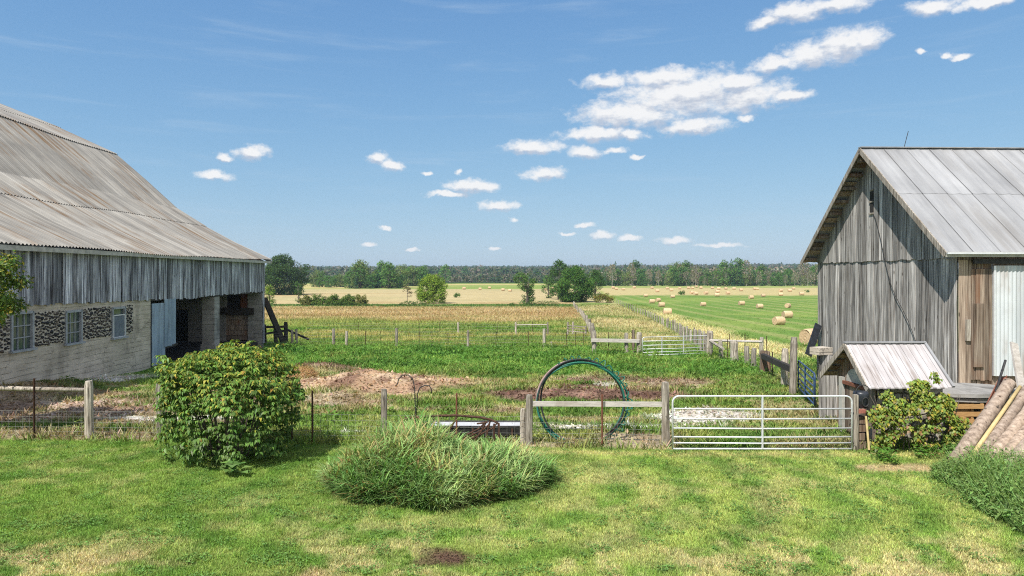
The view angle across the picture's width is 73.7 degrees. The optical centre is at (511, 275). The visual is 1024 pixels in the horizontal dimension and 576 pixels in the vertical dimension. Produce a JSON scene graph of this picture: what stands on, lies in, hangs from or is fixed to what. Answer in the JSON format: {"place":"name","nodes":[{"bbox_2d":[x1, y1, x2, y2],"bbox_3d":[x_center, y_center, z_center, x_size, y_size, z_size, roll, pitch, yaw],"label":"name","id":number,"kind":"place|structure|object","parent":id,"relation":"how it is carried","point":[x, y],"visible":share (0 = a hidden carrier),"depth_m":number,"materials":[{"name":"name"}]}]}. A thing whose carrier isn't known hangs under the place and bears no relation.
{"place":"outdoors","nodes":[
{"label":"outdoors","id":0,"kind":"place"},
{"bbox_2d":[309,403,572,510],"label":"tall grass","id":1,"kind":"structure","parent":0,"point":[422,465],"depth_m":12.38,"materials":[{"name":"green plant"}]},
{"bbox_2d":[0,436,1023,575],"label":"lawn grass","id":2,"kind":"structure","parent":0,"point":[924,516],"depth_m":11.13,"materials":[{"name":"green plant"}]},
{"bbox_2d":[0,280,1023,575],"bbox_3d":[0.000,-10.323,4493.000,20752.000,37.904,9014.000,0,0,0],"label":"ground","id":3,"kind":"structure","parent":0,"point":[680,304],"depth_m":13.90,"materials":[{"name":"green plant"}]},
{"bbox_2d":[0,250,34,327],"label":"fruit tree","id":4,"kind":"object","parent":3,"relation":"on","point":[8,303],"visible":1,"depth_m":17.73,"materials":[{"name":"green plant"}]},
{"bbox_2d":[0,103,272,384],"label":"bank barn","id":5,"kind":"structure","parent":3,"relation":"on","point":[129,268],"depth_m":33.38,"materials":[{"name":"weathered iron"},{"name":"grey wood"},{"name":"concrete"}]},
{"bbox_2d":[9,311,37,353],"bbox_3d":[-17.234,1.982,24.036,0.220,1.405,1.290,0,0,-1],"label":"window","id":6,"kind":"structure","parent":5,"relation":"in","point":[22,329],"depth_m":24.14,"materials":[{"name":"grey paint"}]},
{"bbox_2d":[64,309,85,345],"bbox_3d":[-17.301,2.058,26.961,0.220,1.355,1.200,0,0,-1],"label":"window","id":7,"kind":"structure","parent":5,"relation":"in","point":[73,318],"depth_m":27.05,"materials":[{"name":"grey paint"}]},
{"bbox_2d":[110,306,128,339],"bbox_3d":[-17.375,2.103,30.171,0.220,1.405,1.220,0,0,-1],"label":"window","id":8,"kind":"structure","parent":5,"relation":"in","point":[118,314],"depth_m":30.11,"materials":[{"name":"grey paint"}]},
{"bbox_2d":[152,303,164,365],"bbox_3d":[-17.456,2.900,33.701,0.044,3.040,1.300,0,0,-1],"label":"sheet door","id":9,"kind":"structure","parent":5,"relation":"in","point":[158,348],"depth_m":33.61,"materials":[{"name":"metal"}]},
{"bbox_2d":[164,298,175,346],"bbox_3d":[-17.427,2.400,34.827,0.044,2.400,1.250,0,0,-1],"label":"sheet door","id":10,"kind":"structure","parent":5,"relation":"in","point":[169,305],"depth_m":34.75,"materials":[{"name":"metal"}]},
{"bbox_2d":[152,339,308,467],"bbox_3d":[-6.181,2.749,15.084,3.372,2.656,3.365,0,0,0],"label":"shrub","id":11,"kind":"object","parent":3,"relation":"on","point":[271,394],"visible":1,"depth_m":14.33,"materials":[{"name":"green plant"}]},
{"bbox_2d":[220,460,251,472],"bbox_3d":[-5.518,3.850,13.650,0.622,0.200,0.589,0,0,-21],"label":"burdock","id":12,"kind":"object","parent":3,"relation":"on","point":[231,465],"visible":1,"depth_m":13.63,"materials":[{"name":"green plant"}]},
{"bbox_2d":[265,285,275,303],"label":"sapling","id":13,"kind":"object","parent":3,"relation":"on","point":[267,289],"visible":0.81,"depth_m":193.64,"materials":[{"name":"green plant"}]},
{"bbox_2d":[265,297,286,343],"bbox_3d":[-17.533,3.535,50.500,1.886,3.829,0.320,0,0,-39],"label":"leaning timber","id":14,"kind":"object","parent":3,"relation":"on","point":[274,321],"visible":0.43,"depth_m":50.35,"materials":[{"name":"grey wood"}]},
{"bbox_2d":[264,322,297,344],"bbox_3d":[-17.384,4.594,51.872,4.055,2.004,1.421,0,0,30],"label":"pole fence","id":15,"kind":"object","parent":3,"relation":"on","point":[285,327],"visible":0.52,"depth_m":52.26,"materials":[{"name":"grey wood"}]},
{"bbox_2d":[265,253,312,294],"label":"oak tree","id":16,"kind":"object","parent":3,"relation":"on","point":[280,268],"visible":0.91,"depth_m":295.34,"materials":[{"name":"green plant"}]},
{"bbox_2d":[293,282,305,302],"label":"upright tree","id":17,"kind":"object","parent":3,"relation":"on","point":[298,292],"visible":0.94,"depth_m":213.03,"materials":[{"name":"green plant"}]},
{"bbox_2d":[286,365,321,377],"bbox_3d":[-8.690,4.059,28.440,1.578,0.840,1.402,0,0,0],"label":"straw heap","id":18,"kind":"object","parent":3,"relation":"on","point":[306,370],"visible":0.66,"depth_m":28.17,"materials":[{"name":"beige plant"}]},
{"bbox_2d":[298,294,311,305],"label":"hedge bush","id":19,"kind":"object","parent":3,"relation":"on","point":[304,300],"visible":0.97,"depth_m":189.25,"materials":[{"name":"green plant"}]},
{"bbox_2d":[309,293,327,305],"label":"hedge bush","id":20,"kind":"object","parent":3,"relation":"on","point":[318,300],"visible":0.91,"depth_m":189.87,"materials":[{"name":"green plant"}]},
{"bbox_2d":[324,276,334,287],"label":"leafy tree","id":21,"kind":"object","parent":3,"relation":"on","point":[329,281],"visible":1,"depth_m":461.82,"materials":[{"name":"green plant"}]},
{"bbox_2d":[323,293,342,305],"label":"hedge bush","id":22,"kind":"object","parent":3,"relation":"on","point":[334,298],"visible":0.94,"depth_m":189.44,"materials":[{"name":"green plant"}]},
{"bbox_2d":[0,378,669,446],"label":"wire fence","id":23,"kind":"object","parent":3,"relation":"on","point":[526,423],"visible":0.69,"depth_m":16.23,"materials":[{"name":"grey wood"}]},
{"bbox_2d":[339,293,355,305],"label":"hedge bush","id":24,"kind":"object","parent":3,"relation":"on","point":[347,297],"visible":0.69,"depth_m":190.43,"materials":[{"name":"green plant"}]},
{"bbox_2d":[344,270,352,287],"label":"leafy tree","id":25,"kind":"object","parent":3,"relation":"on","point":[347,273],"visible":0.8,"depth_m":436.65,"materials":[{"name":"green plant"}]},
{"bbox_2d":[349,294,368,305],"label":"hedge bush","id":26,"kind":"object","parent":3,"relation":"on","point":[361,299],"visible":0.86,"depth_m":190.20,"materials":[{"name":"green plant"}]},
{"bbox_2d":[349,259,370,287],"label":"leafy tree","id":27,"kind":"object","parent":3,"relation":"on","point":[366,268],"visible":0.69,"depth_m":433.59,"materials":[{"name":"green plant"}]},
{"bbox_2d":[350,262,370,287],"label":"leafy tree","id":28,"kind":"object","parent":3,"relation":"on","point":[357,264],"visible":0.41,"depth_m":436.24,"materials":[{"name":"green plant"}]},
{"bbox_2d":[353,266,368,287],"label":"leafy tree","id":29,"kind":"object","parent":3,"relation":"on","point":[363,274],"visible":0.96,"depth_m":429.95,"materials":[{"name":"green plant"}]},
{"bbox_2d":[364,274,376,288],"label":"leafy tree","id":30,"kind":"object","parent":3,"relation":"on","point":[371,277],"visible":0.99,"depth_m":428.28,"materials":[{"name":"green plant"}]},
{"bbox_2d":[379,262,398,288],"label":"leafy tree","id":31,"kind":"object","parent":3,"relation":"on","point":[389,266],"visible":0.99,"depth_m":428.92,"materials":[{"name":"green plant"}]},
{"bbox_2d":[386,270,401,287],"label":"leafy tree","id":32,"kind":"object","parent":3,"relation":"on","point":[391,277],"visible":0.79,"depth_m":431.03,"materials":[{"name":"green plant"}]},
{"bbox_2d":[395,264,410,287],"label":"leafy tree","id":33,"kind":"object","parent":3,"relation":"on","point":[404,272],"visible":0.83,"depth_m":449.94,"materials":[{"name":"green plant"}]},
{"bbox_2d":[395,375,415,422],"bbox_3d":[-2.294,2.857,14.750,0.462,1.422,0.023,0,0,0],"label":"crook hook","id":34,"kind":"object","parent":3,"relation":"on","point":[414,390],"visible":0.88,"depth_m":14.74,"materials":[{"name":"metal"}]},
{"bbox_2d":[0,360,818,568],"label":"yard litter","id":35,"kind":"object","parent":3,"relation":"on","point":[132,406],"visible":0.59,"depth_m":22.78,"materials":[{"name":"brown plant"}]},
{"bbox_2d":[405,265,421,285],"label":"leafy tree","id":36,"kind":"object","parent":3,"relation":"on","point":[415,272],"visible":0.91,"depth_m":515.80,"materials":[{"name":"green plant"}]},
{"bbox_2d":[269,301,567,305],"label":"hedgerow weeds","id":37,"kind":"object","parent":3,"relation":"on","point":[424,304],"visible":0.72,"depth_m":188.11,"materials":[{"name":"green plant"}]},
{"bbox_2d":[258,328,585,347],"bbox_3d":[-6.084,4.597,48.969,23.777,1.691,2.038,0,0,2],"label":"cross fence","id":38,"kind":"object","parent":3,"relation":"on","point":[396,335],"visible":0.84,"depth_m":48.52,"materials":[{"name":"grey wood"}]},
{"bbox_2d":[312,322,548,334],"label":"pasture fence","id":39,"kind":"object","parent":3,"relation":"on","point":[516,324],"visible":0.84,"depth_m":72.94,"materials":[{"name":"grey wood"}]},
{"bbox_2d":[414,274,447,303],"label":"round tree","id":40,"kind":"object","parent":3,"relation":"on","point":[435,282],"visible":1,"depth_m":206.54,"materials":[{"name":"green plant"}]},
{"bbox_2d":[438,264,450,283],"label":"leafy tree","id":41,"kind":"object","parent":3,"relation":"on","point":[444,267],"visible":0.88,"depth_m":638.84,"materials":[{"name":"green plant"}]},
{"bbox_2d":[404,414,499,443],"bbox_3d":[-1.268,3.466,14.485,2.116,0.928,0.609,0,0,0],"label":"hay rake","id":42,"kind":"object","parent":3,"relation":"on","point":[456,416],"visible":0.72,"depth_m":14.73,"materials":[{"name":"metal"}]},
{"bbox_2d":[0,339,949,449],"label":"yard grass","id":43,"kind":"structure","parent":3,"relation":"on","point":[445,370],"depth_m":21.97,"materials":[{"name":"green plant"}]},
{"bbox_2d":[431,420,519,439],"bbox_3d":[-0.953,3.837,16.951,2.455,0.336,0.706,0,0,0],"label":"feed trough","id":44,"kind":"object","parent":3,"relation":"on","point":[506,428],"visible":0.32,"depth_m":16.70,"materials":[{"name":"metal"}]},
{"bbox_2d":[512,272,538,304],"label":"slender tree","id":45,"kind":"object","parent":3,"relation":"on","point":[527,288],"visible":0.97,"depth_m":198.95,"materials":[{"name":"green plant"}]},
{"bbox_2d":[263,303,817,347],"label":"field grass","id":46,"kind":"structure","parent":3,"relation":"on","point":[472,327],"depth_m":96.32,"materials":[{"name":"green plant"}]},
{"bbox_2d":[265,262,816,282],"bbox_3d":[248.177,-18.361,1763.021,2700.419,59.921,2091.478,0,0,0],"label":"woods","id":47,"kind":"object","parent":3,"relation":"on","point":[491,274],"visible":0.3,"depth_m":1049.54,"materials":[{"name":"green plant"}]},
{"bbox_2d":[541,274,556,297],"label":"tree","id":48,"kind":"object","parent":3,"relation":"on","point":[544,287],"visible":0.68,"depth_m":253.80,"materials":[{"name":"green plant"}]},
{"bbox_2d":[544,260,569,299],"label":"tall tree","id":49,"kind":"object","parent":3,"relation":"on","point":[553,269],"visible":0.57,"depth_m":240.52,"materials":[{"name":"green plant"}]},
{"bbox_2d":[554,264,594,301],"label":"broad tree","id":50,"kind":"object","parent":3,"relation":"on","point":[581,283],"visible":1,"depth_m":215.94,"materials":[{"name":"green plant"}]},
{"bbox_2d":[567,322,586,334],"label":"wooden hurdle","id":51,"kind":"object","parent":3,"relation":"on","point":[573,328],"visible":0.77,"depth_m":69.88,"materials":[{"name":"grey wood"}]},
{"bbox_2d":[536,356,632,439],"bbox_3d":[1.769,3.112,16.741,2.381,2.232,0.498,0,0,0],"label":"hose coil","id":52,"kind":"object","parent":3,"relation":"on","point":[566,363],"visible":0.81,"depth_m":16.80,"materials":[{"name":"green rubber"}]},
{"bbox_2d":[573,301,596,347],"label":"lane fence","id":53,"kind":"object","parent":3,"relation":"on","point":[591,326],"visible":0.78,"depth_m":87.59,"materials":[{"name":"grey wood"}]},
{"bbox_2d":[588,269,606,299],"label":"tree","id":54,"kind":"object","parent":3,"relation":"on","point":[600,280],"visible":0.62,"depth_m":239.97,"materials":[{"name":"green plant"}]},
{"bbox_2d":[592,293,615,302],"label":"sumac shrub","id":55,"kind":"object","parent":3,"relation":"on","point":[605,297],"visible":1,"depth_m":211.71,"materials":[{"name":"green plant"}]},
{"bbox_2d":[607,264,616,280],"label":"pale tree","id":56,"kind":"object","parent":3,"relation":"on","point":[611,268],"visible":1,"depth_m":509.02,"materials":[{"name":"grey plant"}]},
{"bbox_2d":[591,330,641,352],"bbox_3d":[6.505,4.239,42.681,3.212,1.626,0.821,0,0,0],"label":"board fence","id":57,"kind":"object","parent":3,"relation":"on","point":[626,340],"visible":0.81,"depth_m":42.36,"materials":[{"name":"grey wood"}]},
{"bbox_2d":[611,269,623,285],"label":"leafy tree","id":58,"kind":"object","parent":3,"relation":"on","point":[618,272],"visible":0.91,"depth_m":517.40,"materials":[{"name":"green plant"}]},
{"bbox_2d":[622,272,633,285],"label":"leafy tree","id":59,"kind":"object","parent":3,"relation":"on","point":[627,281],"visible":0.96,"depth_m":509.70,"materials":[{"name":"green plant"}]},
{"bbox_2d":[626,259,642,283],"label":"leafy tree","id":60,"kind":"object","parent":3,"relation":"on","point":[636,265],"visible":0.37,"depth_m":543.94,"materials":[{"name":"green plant"}]},
{"bbox_2d":[637,273,650,285],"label":"leafy tree","id":61,"kind":"object","parent":3,"relation":"on","point":[644,281],"visible":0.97,"depth_m":515.72,"materials":[{"name":"green plant"}]},
{"bbox_2d":[617,300,711,353],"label":"lane fence","id":62,"kind":"object","parent":3,"relation":"on","point":[695,341],"visible":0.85,"depth_m":60.56,"materials":[{"name":"grey wood"}]},
{"bbox_2d":[666,266,679,284],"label":"leafy tree","id":63,"kind":"object","parent":3,"relation":"on","point":[673,269],"visible":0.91,"depth_m":511.75,"materials":[{"name":"green plant"}]},
{"bbox_2d":[673,267,690,285],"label":"leafy tree","id":64,"kind":"object","parent":3,"relation":"on","point":[681,269],"visible":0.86,"depth_m":515.16,"materials":[{"name":"green plant"}]},
{"bbox_2d":[682,260,695,283],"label":"leafy tree","id":65,"kind":"object","parent":3,"relation":"on","point":[687,265],"visible":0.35,"depth_m":539.43,"materials":[{"name":"green plant"}]},
{"bbox_2d":[589,266,817,284],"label":"woods","id":66,"kind":"object","parent":3,"relation":"on","point":[710,271],"visible":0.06,"depth_m":567.25,"materials":[{"name":"green plant"}]},
{"bbox_2d":[712,259,732,285],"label":"leafy tree","id":67,"kind":"object","parent":3,"relation":"on","point":[722,266],"visible":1,"depth_m":502.53,"materials":[{"name":"green plant"}]},
{"bbox_2d":[728,258,734,285],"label":"spruce tree","id":68,"kind":"object","parent":3,"relation":"on","point":[731,267],"visible":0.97,"depth_m":504.60,"materials":[{"name":"green plant"}]},
{"bbox_2d":[727,257,746,283],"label":"leafy tree","id":69,"kind":"object","parent":3,"relation":"on","point":[740,262],"visible":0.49,"depth_m":535.14,"materials":[{"name":"green plant"}]},
{"bbox_2d":[732,268,743,285],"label":"leafy tree","id":70,"kind":"object","parent":3,"relation":"on","point":[736,276],"visible":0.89,"depth_m":507.88,"materials":[{"name":"green plant"}]},
{"bbox_2d":[741,260,752,285],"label":"pale tree","id":71,"kind":"object","parent":3,"relation":"on","point":[749,268],"visible":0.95,"depth_m":517.36,"materials":[{"name":"green plant"}]},
{"bbox_2d":[706,331,797,393],"bbox_3d":[12.185,3.627,33.935,2.883,2.969,21.358,0,0,6],"label":"corral fence","id":72,"kind":"object","parent":3,"relation":"on","point":[783,364],"visible":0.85,"depth_m":31.09,"materials":[{"name":"grey wood"}]},
{"bbox_2d":[642,335,706,354],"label":"metal gate","id":73,"kind":"structure","parent":72,"relation":"attached to","point":[683,344],"depth_m":39.72,"materials":[{"name":"silver metal"}]},
{"bbox_2d":[797,360,815,405],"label":"blue gate","id":74,"kind":"structure","parent":72,"relation":"attached to","point":[813,402],"depth_m":21.99,"materials":[{"name":"metal"}]},
{"bbox_2d":[769,271,780,285],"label":"leafy tree","id":75,"kind":"object","parent":3,"relation":"on","point":[774,273],"visible":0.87,"depth_m":515.78,"materials":[{"name":"green plant"}]},
{"bbox_2d":[772,316,785,324],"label":"hay bale","id":76,"kind":"object","parent":3,"relation":"on","point":[778,320],"visible":0.95,"depth_m":98.26},
{"bbox_2d":[781,311,792,317],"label":"hay bale","id":77,"kind":"object","parent":3,"relation":"on","point":[787,314],"visible":0.85,"depth_m":121.14},
{"bbox_2d":[799,328,817,344],"bbox_3d":[23.396,4.796,53.105,1.634,1.330,1.389,0,0,-20],"label":"hay bale","id":78,"kind":"object","parent":3,"relation":"on","point":[804,335],"visible":0.39,"depth_m":52.78},
{"bbox_2d":[806,264,817,285],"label":"leafy tree","id":79,"kind":"object","parent":3,"relation":"on","point":[813,269],"visible":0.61,"depth_m":526.81,"materials":[{"name":"green plant"}]},
{"bbox_2d":[819,355,836,417],"bbox_3d":[9.064,3.210,19.233,0.778,1.979,0.045,0,0,21],"label":"board screen","id":80,"kind":"object","parent":3,"relation":"on","point":[827,384],"visible":0.3,"depth_m":19.28,"materials":[{"name":"grey wood"}]},
{"bbox_2d":[810,346,832,354],"bbox_3d":[8.785,2.146,19.400,0.500,0.200,0.350,0,0,-23],"label":"cap stone","id":81,"kind":"object","parent":80,"relation":"on","point":[821,350],"visible":1,"depth_m":19.27,"materials":[{"name":"concrete"}]},
{"bbox_2d":[852,394,858,449],"bbox_3d":[7.831,3.400,15.570,0.100,1.350,0.090,0,0,0],"label":"hinge post","id":82,"kind":"object","parent":3,"relation":"on","point":[855,398],"visible":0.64,"depth_m":15.53,"materials":[{"name":"grey wood"}]},
{"bbox_2d":[666,395,853,449],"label":"metal gate","id":83,"kind":"structure","parent":82,"relation":"attached to","point":[762,428],"depth_m":15.54,"materials":[{"name":"metal"}]},
{"bbox_2d":[849,407,866,448],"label":"brick pier","id":84,"kind":"structure","parent":3,"relation":"on","point":[862,427],"depth_m":15.66,"materials":[{"name":"brown brick"}]},
{"bbox_2d":[853,385,870,407],"bbox_3d":[8.047,2.785,15.742,0.361,0.561,0.357,0,0,0],"label":"black pail","id":85,"kind":"object","parent":84,"relation":"on","point":[863,398],"visible":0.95,"depth_m":15.61,"materials":[{"name":"plastic"}]},
{"bbox_2d":[865,416,869,449],"bbox_3d":[7.982,3.540,15.325,0.046,0.736,0.196,0,0,2],"label":"tool handle","id":86,"kind":"object","parent":3,"relation":"on","point":[867,433],"visible":1,"depth_m":15.31,"materials":[{"name":"yellow wood"}]},
{"bbox_2d":[819,341,954,443],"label":"shed","id":87,"kind":"structure","parent":3,"relation":"on","point":[879,367],"depth_m":16.54,"materials":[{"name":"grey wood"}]},
{"bbox_2d":[845,384,865,437],"bbox_3d":[8.536,3.365,16.986,0.034,1.170,0.916,0,0,-1],"label":"plank door","id":88,"kind":"structure","parent":87,"relation":"in","point":[849,390],"depth_m":17.27,"materials":[{"name":"brown wood"}]},
{"bbox_2d":[800,131,1023,397],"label":"timber barn","id":89,"kind":"structure","parent":3,"relation":"on","point":[926,244],"depth_m":22.29,"materials":[{"name":"grey wood"}]},
{"bbox_2d":[805,323,821,356],"bbox_3d":[12.277,2.628,27.800,0.969,1.362,0.170,0,0,-34],"label":"leaning sheet","id":90,"kind":"object","parent":89,"relation":"attached to","point":[814,335],"visible":1,"depth_m":27.79,"materials":[{"name":"black plastic"}]},
{"bbox_2d":[965,269,991,380],"bbox_3d":[13.614,1.449,19.903,0.792,3.259,0.104,0,0,-1],"label":"plank door","id":91,"kind":"structure","parent":89,"relation":"in","point":[978,330],"depth_m":19.92,"materials":[{"name":"brown wood"}]},
{"bbox_2d":[992,266,1023,375],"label":"sliding door","id":92,"kind":"structure","parent":89,"relation":"in","point":[1007,281],"depth_m":19.89,"materials":[{"name":"white metal"}]},
{"bbox_2d":[871,441,957,463],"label":"weeds","id":93,"kind":"object","parent":3,"relation":"on","point":[881,451],"visible":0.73,"depth_m":14.87,"materials":[{"name":"green plant"}]},
{"bbox_2d":[866,371,971,452],"bbox_3d":[9.160,3.094,15.338,2.240,1.821,0.632,0,0,0],"label":"bush","id":94,"kind":"object","parent":3,"relation":"on","point":[894,414],"visible":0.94,"depth_m":15.30,"materials":[{"name":"green plant"}]},
{"bbox_2d":[927,433,1023,553],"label":"tall weeds","id":95,"kind":"object","parent":3,"relation":"on","point":[997,490],"visible":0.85,"depth_m":12.46,"materials":[{"name":"green plant"}]},
{"bbox_2d":[943,383,1015,433],"bbox_3d":[11.617,3.551,18.186,2.701,1.297,2.828,0,0,0],"label":"wooden deck","id":96,"kind":"object","parent":3,"relation":"on","point":[975,393],"visible":0.2,"depth_m":17.16,"materials":[{"name":"weathered grey wood"}]},
{"bbox_2d":[947,378,1016,463],"bbox_3d":[10.404,3.215,15.008,3.221,1.614,0.347,0,0,-36],"label":"log","id":97,"kind":"object","parent":3,"relation":"on","point":[985,418],"visible":0.86,"depth_m":14.97,"materials":[{"name":"brown wood"}]},
{"bbox_2d":[977,385,1023,454],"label":"log","id":98,"kind":"object","parent":3,"relation":"on","point":[1013,410],"visible":0.64,"depth_m":14.85,"materials":[{"name":"brown wood"}]},
{"bbox_2d":[970,385,1021,460],"bbox_3d":[10.493,3.206,14.822,2.993,1.353,0.090,0,0,-36],"label":"peeled pole","id":99,"kind":"object","parent":98,"relation":"on","point":[998,418],"visible":0.79,"depth_m":14.87,"materials":[{"name":"yellow wood"}]},
{"bbox_2d":[986,406,1023,460],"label":"log","id":100,"kind":"object","parent":3,"relation":"on","point":[1009,432],"visible":0.5,"depth_m":14.36,"materials":[{"name":"brown wood"}]},
{"bbox_2d":[995,424,1023,464],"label":"log","id":101,"kind":"object","parent":3,"relation":"on","point":[1016,439],"visible":0.3,"depth_m":14.08,"materials":[{"name":"brown wood"}]},
{"bbox_2d":[1002,438,1023,466],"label":"log","id":102,"kind":"object","parent":3,"relation":"on","point":[1018,446],"visible":0.18,"depth_m":13.78,"materials":[{"name":"brown wood"}]},
{"bbox_2d":[1009,342,1023,386],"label":"pale board","id":103,"kind":"object","parent":3,"relation":"on","point":[1017,364],"visible":0.82,"depth_m":16.29,"materials":[{"name":"white wood"}]},
{"bbox_2d":[0,0,1023,266],"label":"sky","id":104,"kind":"structure","parent":0,"point":[527,133],"materials":[{"name":"blue"}]},
{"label":"log","id":105,"kind":"object","parent":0,"visible":0},
{"bbox_2d":[985,375,1007,405],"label":"steel beam","id":106,"kind":"structure","parent":105,"relation":"on","point":[993,391],"depth_m":16.15,"materials":[{"name":"metal"}]},
{"bbox_2d":[995,360,1006,391],"bbox_3d":[11.633,2.394,16.250,0.807,0.715,0.050,0,0,-40],"label":"iron pipe","id":107,"kind":"object","parent":106,"relation":"attached to","point":[1001,374],"visible":0.85,"depth_m":16.24,"materials":[{"name":"grey metal"}]},
{"bbox_3d":[11.200,3.840,16.980,0.955,0.340,0.687,0,0,0],"label":"stone block","id":108,"kind":"object","parent":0,"visible":0},
{"bbox_2d":[949,402,983,423],"bbox_3d":[11.200,3.420,16.975,0.780,0.520,0.480,0,0,0],"label":"wooden crate","id":109,"kind":"object","parent":108,"relation":"on","point":[965,410],"visible":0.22,"depth_m":16.73,"materials":[{"name":"orange wood"}]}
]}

